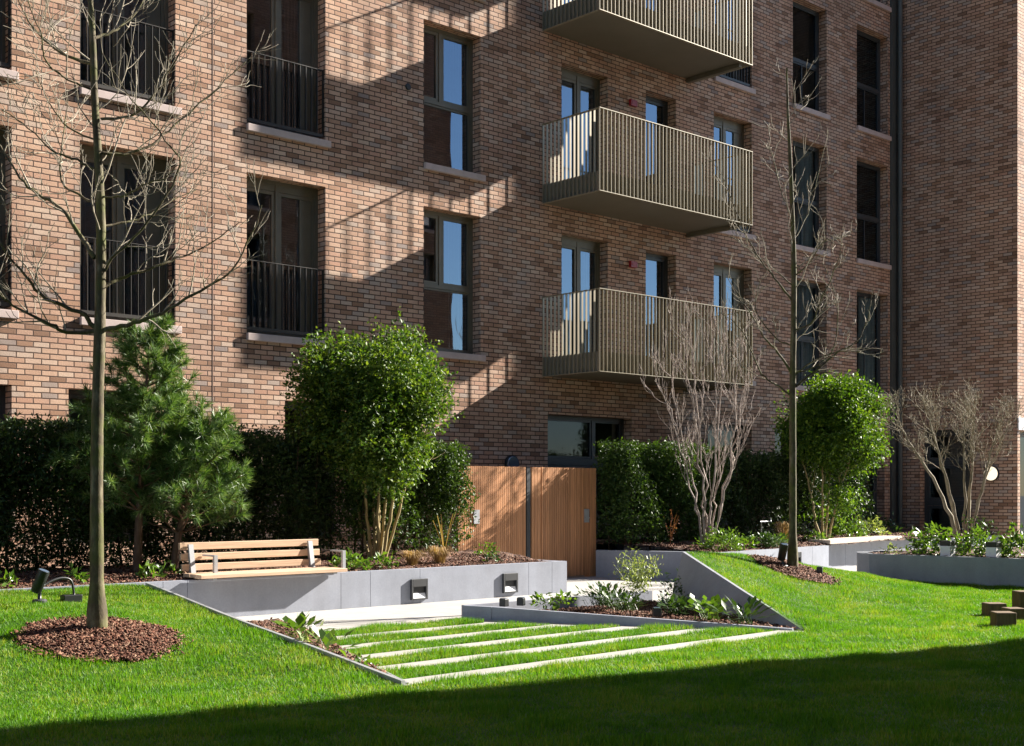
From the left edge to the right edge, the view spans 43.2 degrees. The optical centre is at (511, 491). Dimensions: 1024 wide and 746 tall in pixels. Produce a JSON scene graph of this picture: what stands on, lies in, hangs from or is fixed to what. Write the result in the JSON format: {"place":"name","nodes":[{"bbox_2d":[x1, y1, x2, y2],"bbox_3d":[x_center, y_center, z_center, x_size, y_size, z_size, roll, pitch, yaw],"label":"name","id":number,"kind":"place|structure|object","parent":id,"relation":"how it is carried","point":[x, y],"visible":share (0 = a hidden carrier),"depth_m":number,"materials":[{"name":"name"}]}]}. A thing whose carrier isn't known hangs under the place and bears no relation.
{"place":"outdoors","nodes":[
{"label":"outdoors","id":0,"kind":"place"},
{"bbox_2d":[0,549,544,588],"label":"planter soil","id":1,"kind":"structure","parent":0,"point":[469,551],"depth_m":16.19,"materials":[{"name":"soil"}]},
{"bbox_2d":[0,569,18,586],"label":"bedding plant","id":2,"kind":"object","parent":1,"relation":"in","point":[10,579],"visible":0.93,"depth_m":13.57,"materials":[{"name":"green plant"}]},
{"bbox_2d":[62,561,89,582],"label":"bedding plant","id":3,"kind":"object","parent":1,"relation":"in","point":[77,576],"visible":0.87,"depth_m":14.06,"materials":[{"name":"green plant"}]},
{"bbox_2d":[42,311,217,571],"bbox_3d":[-4.425,-0.576,15.277,1.843,3.156,2.022,0,0,15],"label":"pine tree","id":4,"kind":"object","parent":1,"relation":"in","point":[167,402],"visible":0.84,"depth_m":15.01,"materials":[{"name":"green plant"}]},
{"bbox_2d":[134,559,166,578],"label":"bedding plant","id":5,"kind":"object","parent":1,"relation":"in","point":[144,569],"visible":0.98,"depth_m":14.71,"materials":[{"name":"green plant"}]},
{"bbox_2d":[155,560,183,573],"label":"bedding plant","id":6,"kind":"object","parent":1,"relation":"in","point":[171,566],"visible":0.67,"depth_m":15.11,"materials":[{"name":"green plant"}]},
{"bbox_2d":[0,411,347,573],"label":"hedge","id":7,"kind":"object","parent":1,"relation":"in","point":[24,469],"visible":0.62,"depth_m":15.68,"materials":[{"name":"plant"}]},
{"bbox_2d":[106,398,254,570],"bbox_3d":[-3.859,-0.068,15.527,1.869,2.150,1.899,0,0,-43],"label":"pine tree","id":8,"kind":"object","parent":1,"relation":"in","point":[224,482],"visible":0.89,"depth_m":15.24,"materials":[{"name":"green plant"}]},
{"bbox_2d":[328,547,373,570],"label":"bedding plant","id":9,"kind":"object","parent":1,"relation":"in","point":[353,559],"visible":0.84,"depth_m":16.51,"materials":[{"name":"green plant"}]},
{"bbox_2d":[276,306,464,559],"bbox_3d":[-1.829,-0.759,17.704,2.558,3.548,2.354,0,0,-43],"label":"evergreen tree","id":10,"kind":"object","parent":1,"relation":"in","point":[385,395],"visible":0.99,"depth_m":17.16,"materials":[{"name":"green plant"}]},
{"bbox_2d":[369,552,400,569],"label":"bedding plant","id":11,"kind":"object","parent":1,"relation":"in","point":[386,561],"visible":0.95,"depth_m":16.96,"materials":[{"name":"green plant"}]},
{"bbox_2d":[328,439,480,556],"bbox_3d":[-1.547,0.113,18.442,2.365,1.838,1.022,0,0,-43],"label":"hedge","id":12,"kind":"object","parent":1,"relation":"in","point":[445,477],"visible":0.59,"depth_m":18.54,"materials":[{"name":"plant"}]},
{"bbox_2d":[400,549,426,565],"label":"ornamental grass","id":13,"kind":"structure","parent":1,"relation":"in","point":[411,557],"depth_m":17.23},
{"bbox_2d":[422,545,456,563],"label":"ornamental grass","id":14,"kind":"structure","parent":1,"relation":"in","point":[437,555],"depth_m":17.62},
{"bbox_2d":[474,542,499,555],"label":"bedding plant","id":15,"kind":"object","parent":1,"relation":"in","point":[480,551],"visible":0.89,"depth_m":18.99,"materials":[{"name":"green plant"}]},
{"bbox_2d":[0,550,1023,745],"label":"lawn","id":16,"kind":"structure","parent":0,"point":[284,672],"depth_m":9.24,"materials":[{"name":"plant"}]},
{"bbox_2d":[31,568,74,604],"bbox_3d":[-4.310,0.894,12.206,0.441,0.356,0.154,0,0,-43],"label":"garden spotlight","id":17,"kind":"object","parent":16,"relation":"on","point":[40,582],"visible":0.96,"depth_m":12.08,"materials":[{"name":"grey"}]},
{"bbox_2d":[60,594,81,601],"bbox_3d":[-4.216,1.027,12.370,0.180,0.090,0.100,0,0,-43],"label":"junction box","id":18,"kind":"object","parent":16,"relation":"on","point":[72,597],"visible":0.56,"depth_m":12.33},
{"bbox_2d":[24,620,170,660],"bbox_3d":[-3.371,1.211,10.687,1.253,0.230,1.274,0,0,-43],"label":"mulch ring","id":19,"kind":"object","parent":16,"relation":"on","point":[94,645],"visible":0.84,"depth_m":10.37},
{"bbox_2d":[0,0,281,628],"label":"bare tree","id":20,"kind":"object","parent":19,"relation":"in","point":[96,613],"visible":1,"depth_m":10.76,"materials":[{"name":"brown plant"}]},
{"bbox_2d":[778,542,788,567],"bbox_3d":[3.683,0.874,17.567,0.144,0.378,0.172,0,0,-43],"label":"garden spotlight","id":21,"kind":"object","parent":16,"relation":"on","point":[783,549],"visible":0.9,"depth_m":17.53,"materials":[{"name":"black"}]},
{"bbox_2d":[756,558,829,583],"bbox_3d":[3.865,1.054,17.692,1.170,0.355,1.189,0,0,-43],"label":"mulch ring","id":22,"kind":"object","parent":16,"relation":"on","point":[795,571],"visible":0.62,"depth_m":17.38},
{"bbox_2d":[702,53,883,566],"bbox_3d":[3.876,-2.428,17.832,2.441,7.193,2.015,0,0,16],"label":"bare tree","id":23,"kind":"object","parent":22,"relation":"in","point":[792,555],"visible":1,"depth_m":17.67,"materials":[{"name":"brown plant"}]},
{"bbox_2d":[982,602,1006,615],"bbox_3d":[5.568,1.370,14.935,0.220,0.180,0.200,0,0,-3],"label":"timber block","id":24,"kind":"object","parent":16,"relation":"on","point":[987,607],"depth_m":14.84,"materials":[{"name":"brown wood"}]},
{"bbox_2d":[990,611,1016,626],"bbox_3d":[5.207,1.365,13.704,0.215,0.190,0.210,0,0,3],"label":"timber block","id":25,"kind":"object","parent":16,"relation":"on","point":[1003,618],"depth_m":13.60,"materials":[{"name":"brown wood"}]},
{"bbox_2d":[1001,607,1023,620],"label":"timber block","id":26,"kind":"object","parent":16,"relation":"on","point":[1019,611],"depth_m":14.32,"materials":[{"name":"brown wood"}]},
{"bbox_2d":[1012,590,1023,607],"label":"timber block","id":27,"kind":"object","parent":16,"relation":"on","point":[1017,598],"depth_m":15.37,"materials":[{"name":"brown wood"}]},
{"bbox_2d":[237,566,856,693],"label":"path","id":28,"kind":"structure","parent":0,"point":[343,619],"depth_m":15.69,"materials":[{"name":"concrete"}]},
{"bbox_2d":[145,582,404,684],"bbox_3d":[-2.398,1.229,11.844,0.037,0.482,5.555,0,0,-35],"label":"lawn edging","id":29,"kind":"object","parent":28,"relation":"on","point":[397,680],"visible":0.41,"depth_m":11.05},
{"bbox_2d":[0,560,566,616],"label":"planter wall","id":30,"kind":"structure","parent":28,"relation":"on","point":[256,595],"depth_m":16.17,"materials":[{"name":"concrete"}]},
{"bbox_2d":[178,539,346,579],"bbox_3d":[-2.906,0.794,15.470,2.172,0.408,0.640,0,0,-43],"label":"bench","id":31,"kind":"object","parent":30,"relation":"on","point":[215,566],"visible":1,"depth_m":15.48,"materials":[{"name":"wood"}]},
{"bbox_2d":[410,578,427,599],"bbox_3d":[-1.208,1.265,16.821,0.270,0.270,0.034,0,0,-43],"label":"wall light","id":32,"kind":"object","parent":30,"relation":"attached to","point":[418,589],"visible":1,"depth_m":16.81,"materials":[{"name":"grey metal"}]},
{"bbox_2d":[502,573,517,592],"bbox_3d":[-0.024,1.260,17.913,0.270,0.270,0.034,0,0,-43],"label":"wall light","id":33,"kind":"object","parent":30,"relation":"attached to","point":[509,582],"visible":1,"depth_m":17.91,"materials":[{"name":"grey metal"}]},
{"bbox_2d":[249,618,390,674],"bbox_3d":[-1.608,1.363,11.489,0.863,0.122,3.970,0,0,-35],"label":"mulch bed","id":34,"kind":"object","parent":28,"relation":"on","point":[348,655],"visible":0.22,"depth_m":11.74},
{"bbox_2d":[269,608,335,637],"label":"bedding plant","id":35,"kind":"object","parent":34,"relation":"in","point":[300,620],"visible":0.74,"depth_m":11.93,"materials":[{"name":"green plant"}]},
{"bbox_2d":[296,620,334,643],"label":"bedding plant","id":36,"kind":"object","parent":34,"relation":"in","point":[302,637],"visible":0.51,"depth_m":11.53,"materials":[{"name":"green plant"}]},
{"bbox_2d":[303,625,367,651],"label":"bedding plant","id":37,"kind":"object","parent":34,"relation":"in","point":[329,637],"visible":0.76,"depth_m":11.24,"materials":[{"name":"green plant"}]},
{"bbox_2d":[339,649,374,665],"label":"bedding plant","id":38,"kind":"object","parent":34,"relation":"in","point":[367,659],"visible":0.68,"depth_m":10.34,"materials":[{"name":"green plant"}]},
{"bbox_2d":[457,466,529,557],"bbox_3d":[-0.288,0.519,20.702,1.555,1.863,0.100,0,0,-43],"label":"fence panel","id":39,"kind":"object","parent":28,"relation":"on","point":[501,504],"visible":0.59,"depth_m":20.74,"materials":[{"name":"brown wood"}]},
{"bbox_2d":[530,467,595,576],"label":"timber gate","id":40,"kind":"structure","parent":28,"relation":"on","point":[563,514],"depth_m":21.77,"materials":[{"name":"brown wood"}]},
{"bbox_2d":[336,623,803,685],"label":"path strips","id":41,"kind":"object","parent":28,"relation":"on","point":[538,649],"visible":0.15,"depth_m":11.95,"materials":[{"name":"concrete"}]},
{"bbox_2d":[353,623,803,678],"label":"turf strips","id":42,"kind":"object","parent":28,"relation":"on","point":[512,646],"visible":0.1,"depth_m":11.69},
{"bbox_2d":[461,591,792,630],"bbox_3d":[1.756,1.383,14.649,3.250,0.175,3.430,0,0,-43],"label":"bed edging","id":43,"kind":"object","parent":28,"relation":"on","point":[527,612],"visible":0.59,"depth_m":14.43,"materials":[{"name":"concrete"}]},
{"bbox_2d":[557,604,797,629],"bbox_3d":[1.783,1.403,14.627,3.140,0.095,3.360,0,0,-43],"label":"mulch bed","id":44,"kind":"object","parent":28,"relation":"on","point":[689,619],"visible":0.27,"depth_m":14.98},
{"bbox_2d":[0,531,936,672],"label":"bark chips","id":45,"kind":"object","parent":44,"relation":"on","point":[70,627],"visible":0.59,"depth_m":12.37,"materials":[{"name":"wood"}]},
{"bbox_2d":[530,591,559,610],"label":"bedding plant","id":46,"kind":"object","parent":44,"relation":"in","point":[536,596],"visible":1,"depth_m":15.00,"materials":[{"name":"green plant"}]},
{"bbox_2d":[550,589,578,610],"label":"bedding plant","id":47,"kind":"object","parent":44,"relation":"in","point":[555,605],"visible":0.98,"depth_m":15.11,"materials":[{"name":"green plant"}]},
{"bbox_2d":[573,581,638,605],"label":"bedding plant","id":48,"kind":"object","parent":44,"relation":"in","point":[600,588],"visible":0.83,"depth_m":15.43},
{"bbox_2d":[598,590,649,611],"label":"bedding plant","id":49,"kind":"object","parent":44,"relation":"in","point":[623,596],"visible":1,"depth_m":15.01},
{"bbox_2d":[608,546,663,604],"bbox_3d":[1.563,1.040,16.009,0.519,0.739,0.790,0,0,-43],"label":"young shrub","id":50,"kind":"object","parent":44,"relation":"in","point":[634,570],"visible":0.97,"depth_m":15.98,"materials":[{"name":"green plant"}]},
{"bbox_2d":[654,568,688,606],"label":"young shrub","id":51,"kind":"object","parent":44,"relation":"in","point":[680,589],"visible":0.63,"depth_m":15.90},
{"bbox_2d":[652,591,701,614],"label":"bedding plant","id":52,"kind":"object","parent":44,"relation":"in","point":[680,602],"visible":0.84,"depth_m":14.98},
{"bbox_2d":[680,593,735,620],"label":"bedding plant","id":53,"kind":"object","parent":44,"relation":"in","point":[715,600],"visible":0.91,"depth_m":14.32,"materials":[{"name":"green plant"}]},
{"bbox_2d":[706,596,779,623],"bbox_3d":[2.470,1.256,13.963,0.644,0.328,0.717,0,0,-43],"label":"bedding plant","id":54,"kind":"object","parent":44,"relation":"in","point":[737,607],"visible":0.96,"depth_m":13.90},
{"bbox_2d":[673,552,802,630],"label":"retaining wall","id":55,"kind":"structure","parent":28,"relation":"on","point":[698,579],"depth_m":15.53,"materials":[{"name":"grey concrete"}]},
{"bbox_2d":[596,535,999,578],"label":"planter wall","id":56,"kind":"structure","parent":28,"relation":"on","point":[837,555],"depth_m":22.14,"materials":[{"name":"concrete"}]},
{"bbox_2d":[809,535,901,544],"bbox_3d":[6.804,0.944,25.498,0.468,0.088,3.154,0,0,41],"label":"bench","id":57,"kind":"object","parent":56,"relation":"on","point":[832,541],"visible":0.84,"depth_m":25.03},
{"bbox_2d":[857,542,1023,586],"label":"planter wall","id":58,"kind":"structure","parent":28,"relation":"on","point":[991,571],"depth_m":20.11,"materials":[{"name":"grey concrete"}]},
{"bbox_2d":[868,544,1023,557],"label":"planter soil","id":59,"kind":"structure","parent":58,"relation":"in","point":[930,550],"depth_m":21.15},
{"bbox_2d":[903,521,965,555],"bbox_3d":[6.816,0.777,20.913,0.992,0.644,0.976,0,0,-43],"label":"bedding plant","id":60,"kind":"object","parent":59,"relation":"in","point":[934,543],"visible":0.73,"depth_m":20.82,"materials":[{"name":"green plant"}]},
{"bbox_2d":[940,540,955,555],"bbox_3d":[6.886,0.895,20.437,0.180,0.250,0.180,0,0,-43],"label":"bollard light","id":61,"kind":"object","parent":59,"relation":"on","point":[946,547],"visible":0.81,"depth_m":20.37,"materials":[{"name":"white metal"}]},
{"bbox_2d":[873,372,1023,548],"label":"bare shrub","id":62,"kind":"object","parent":59,"relation":"in","point":[955,526],"visible":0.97,"depth_m":22.37,"materials":[{"name":"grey plant"}]},
{"bbox_2d":[946,523,1006,556],"bbox_3d":[7.353,0.790,20.442,1.010,0.597,0.943,0,0,-43],"label":"bedding plant","id":63,"kind":"object","parent":59,"relation":"in","point":[967,545],"visible":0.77,"depth_m":20.37,"materials":[{"name":"green plant"}]},
{"bbox_2d":[961,514,997,545],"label":"young shrub","id":64,"kind":"object","parent":59,"relation":"on","point":[984,524],"visible":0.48,"depth_m":21.14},
{"bbox_2d":[985,542,1001,557],"bbox_3d":[7.425,0.895,19.941,0.180,0.250,0.180,0,0,-43],"label":"bollard light","id":65,"kind":"object","parent":59,"relation":"on","point":[993,549],"visible":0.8,"depth_m":19.88,"materials":[{"name":"white metal"}]},
{"bbox_2d":[999,522,1023,557],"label":"bedding plant","id":66,"kind":"object","parent":59,"relation":"in","point":[1017,540],"visible":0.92,"depth_m":19.92,"materials":[{"name":"green plant"}]},
{"bbox_2d":[596,528,992,551],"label":"planter soil","id":67,"kind":"structure","parent":0,"point":[679,547],"depth_m":24.02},
{"bbox_2d":[591,436,734,550],"bbox_3d":[2.704,0.024,23.017,3.102,2.060,1.133,0,0,-43],"label":"hedge","id":68,"kind":"object","parent":67,"relation":"in","point":[636,468],"visible":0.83,"depth_m":22.50,"materials":[{"name":"plant"}]},
{"bbox_2d":[639,286,774,544],"bbox_3d":[3.386,-1.293,22.491,2.365,4.555,1.598,0,0,8],"label":"bare shrub","id":69,"kind":"object","parent":67,"relation":"in","point":[696,510],"visible":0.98,"depth_m":22.56,"materials":[{"name":"plant"}]},
{"bbox_2d":[689,523,745,550],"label":"bedding plant","id":70,"kind":"object","parent":67,"relation":"in","point":[709,543],"visible":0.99,"depth_m":21.91,"materials":[{"name":"green plant"}]},
{"bbox_2d":[732,532,759,547],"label":"bedding plant","id":71,"kind":"object","parent":67,"relation":"in","point":[746,541],"visible":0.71,"depth_m":22.54,"materials":[{"name":"green plant"}]},
{"bbox_2d":[748,532,787,546],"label":"bedding plant","id":72,"kind":"object","parent":67,"relation":"in","point":[765,539],"visible":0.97,"depth_m":22.79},
{"bbox_2d":[773,521,788,538],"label":"ornamental grass","id":73,"kind":"object","parent":67,"relation":"in","point":[783,529],"depth_m":23.89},
{"bbox_2d":[688,445,880,538],"bbox_3d":[5.582,0.042,26.004,5.682,1.985,1.199,0,0,-43],"label":"hedge","id":74,"kind":"object","parent":67,"relation":"in","point":[772,476],"visible":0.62,"depth_m":25.24,"materials":[{"name":"plant"}]},
{"bbox_2d":[800,528,833,541],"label":"bedding plant","id":75,"kind":"object","parent":67,"relation":"in","point":[818,534],"visible":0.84,"depth_m":24.54,"materials":[{"name":"green plant"}]},
{"bbox_2d":[770,369,897,537],"bbox_3d":[6.266,-0.710,25.534,2.615,3.437,2.390,0,0,-43],"label":"evergreen tree","id":76,"kind":"object","parent":67,"relation":"in","point":[834,425],"visible":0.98,"depth_m":25.03,"materials":[{"name":"green plant"}]},
{"bbox_2d":[820,515,870,536],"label":"bedding plant","id":77,"kind":"object","parent":67,"relation":"in","point":[851,529],"visible":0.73,"depth_m":26.21,"materials":[{"name":"green plant"}]},
{"bbox_2d":[842,512,891,534],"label":"bedding plant","id":78,"kind":"object","parent":67,"relation":"in","point":[880,530],"visible":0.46,"depth_m":27.06,"materials":[{"name":"green plant"}]},
{"bbox_2d":[874,512,906,532],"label":"bedding plant","id":79,"kind":"object","parent":67,"relation":"in","point":[895,527],"visible":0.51,"depth_m":27.95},
{"label":"ground","id":80,"kind":"structure","parent":0,"visible":0},
{"bbox_2d":[0,0,1023,567],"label":"apartment building","id":81,"kind":"structure","parent":80,"relation":"on","point":[498,196],"depth_m":23.46,"materials":[{"name":"brick"}]},
{"bbox_2d":[0,385,4,541],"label":"window","id":82,"kind":"structure","parent":81,"relation":"in","point":[2,388],"depth_m":17.11,"materials":[{"name":"black glass"}]},
{"bbox_2d":[0,129,18,318],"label":"window","id":83,"kind":"structure","parent":81,"relation":"in","point":[3,314],"depth_m":17.10,"materials":[{"name":"brown metal"}]},
{"bbox_2d":[0,0,18,80],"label":"window","id":84,"kind":"structure","parent":81,"relation":"in","point":[3,65],"depth_m":17.00,"materials":[{"name":"brown metal"}]},
{"bbox_2d":[68,389,145,540],"bbox_3d":[-5.781,-0.355,18.179,1.238,2.108,0.260,0,0,-43],"label":"window","id":85,"kind":"structure","parent":81,"relation":"in","point":[72,394],"depth_m":17.84,"materials":[{"name":"black glass"}]},
{"bbox_2d":[80,144,181,333],"bbox_3d":[-5.477,-3.537,18.279,1.509,2.524,0.525,0,0,-43],"label":"window","id":86,"kind":"structure","parent":81,"relation":"in","point":[142,285],"depth_m":18.40,"materials":[{"name":"glass"}]},
{"bbox_2d":[80,0,181,115],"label":"window","id":87,"kind":"structure","parent":81,"relation":"in","point":[149,67],"depth_m":18.45,"materials":[{"name":"brown metal"}]},
{"bbox_2d":[246,176,330,346],"bbox_3d":[-3.570,-3.537,20.038,1.499,2.524,0.525,0,0,-43],"label":"window","id":88,"kind":"structure","parent":81,"relation":"in","point":[305,270],"depth_m":20.07,"materials":[{"name":"brown metal"}]},
{"bbox_2d":[246,0,330,148],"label":"window","id":89,"kind":"structure","parent":81,"relation":"in","point":[300,60],"depth_m":20.29,"materials":[{"name":"brown metal"}]},
{"bbox_2d":[424,209,485,361],"bbox_3d":[-1.127,-3.537,22.293,1.349,2.524,0.525,0,0,-43],"label":"window","id":90,"kind":"structure","parent":81,"relation":"in","point":[455,289],"depth_m":22.65,"materials":[{"name":"glass"}]},
{"bbox_2d":[424,25,485,181],"bbox_3d":[-1.127,-6.677,22.293,1.349,2.524,0.525,0,0,-43],"label":"window","id":91,"kind":"structure","parent":81,"relation":"in","point":[456,108],"depth_m":22.66,"materials":[{"name":"brown metal"}]},
{"bbox_2d":[504,455,518,466],"bbox_3d":[0.006,-0.500,22.996,0.314,0.314,0.082,0,0,-43],"label":"wall lamp","id":92,"kind":"object","parent":81,"relation":"attached to","point":[511,460],"visible":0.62,"depth_m":22.94,"materials":[{"name":"black"}]},
{"bbox_2d":[562,236,599,353],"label":"window","id":93,"kind":"structure","parent":81,"relation":"in","point":[581,249],"depth_m":24.84,"materials":[{"name":"brown metal"}]},
{"bbox_2d":[562,68,599,176],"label":"window","id":94,"kind":"structure","parent":81,"relation":"in","point":[578,80],"depth_m":24.54,"materials":[{"name":"brown metal"}]},
{"bbox_2d":[548,415,623,549],"bbox_3d":[1.325,-0.040,24.613,2.288,2.778,0.080,0,0,-43],"label":"window","id":95,"kind":"structure","parent":81,"relation":"in","point":[553,461],"depth_m":24.72,"materials":[{"name":"black glass"}]},
{"bbox_2d":[646,253,667,357],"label":"window","id":96,"kind":"structure","parent":81,"relation":"in","point":[653,257],"depth_m":26.21,"materials":[{"name":"grey metal"}]},
{"bbox_2d":[646,95,667,186],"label":"window","id":97,"kind":"structure","parent":81,"relation":"in","point":[650,100],"depth_m":26.21,"materials":[{"name":"grey metal"}]},
{"bbox_2d":[708,424,743,524],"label":"window","id":98,"kind":"structure","parent":81,"relation":"in","point":[729,427],"depth_m":27.90,"materials":[{"name":"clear glass"}]},
{"bbox_2d":[714,265,755,385],"bbox_3d":[4.565,-3.537,27.546,1.379,2.524,0.525,0,0,-43],"label":"window","id":99,"kind":"structure","parent":81,"relation":"in","point":[721,271],"depth_m":27.80,"materials":[{"name":"grey metal"}]},
{"bbox_2d":[714,116,755,240],"bbox_3d":[4.627,-6.677,27.479,1.379,2.524,0.345,0,0,-43],"label":"window","id":100,"kind":"structure","parent":81,"relation":"in","point":[724,125],"depth_m":27.64,"materials":[{"name":"grey metal"}]},
{"bbox_2d":[714,0,755,94],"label":"window","id":101,"kind":"structure","parent":81,"relation":"in","point":[734,79],"depth_m":27.62,"materials":[{"name":"grey metal"}]},
{"bbox_2d":[796,280,818,390],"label":"window","id":102,"kind":"structure","parent":81,"relation":"in","point":[804,348],"depth_m":29.63,"materials":[{"name":"black glass"}]},
{"bbox_2d":[793,140,830,256],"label":"window","id":103,"kind":"structure","parent":81,"relation":"in","point":[805,240],"depth_m":29.60,"materials":[{"name":"black glass"}]},
{"bbox_2d":[793,1,830,120],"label":"window","id":104,"kind":"structure","parent":81,"relation":"in","point":[805,20],"depth_m":29.57,"materials":[{"name":"black glass"}]},
{"bbox_2d":[860,454,876,527],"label":"window","id":105,"kind":"structure","parent":81,"relation":"in","point":[874,488],"depth_m":31.52,"materials":[{"name":"black glass"}]},
{"bbox_2d":[857,292,891,397],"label":"window","id":106,"kind":"structure","parent":81,"relation":"in","point":[869,365],"depth_m":31.38,"materials":[{"name":"black glass"}]},
{"bbox_2d":[857,161,891,269],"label":"window","id":107,"kind":"structure","parent":81,"relation":"in","point":[868,176],"depth_m":31.35,"materials":[{"name":"black glass"}]},
{"bbox_2d":[857,29,891,140],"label":"window","id":108,"kind":"structure","parent":81,"relation":"in","point":[868,46],"depth_m":31.35,"materials":[{"name":"black glass"}]},
{"bbox_2d":[863,0,891,12],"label":"window","id":109,"kind":"structure","parent":81,"relation":"in","point":[876,3],"depth_m":31.21,"materials":[{"name":"grey stone"}]},
{"bbox_2d":[924,429,969,536],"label":"window","id":110,"kind":"structure","parent":81,"relation":"in","point":[936,514],"depth_m":31.26,"materials":[{"name":"black glass"}]},
{"bbox_2d":[984,466,999,480],"bbox_3d":[11.156,-0.430,30.093,0.082,0.358,0.358,0,0,-43],"label":"wall lamp","id":111,"kind":"object","parent":81,"relation":"attached to","point":[993,474],"visible":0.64,"depth_m":30.03,"materials":[{"name":"beige"}]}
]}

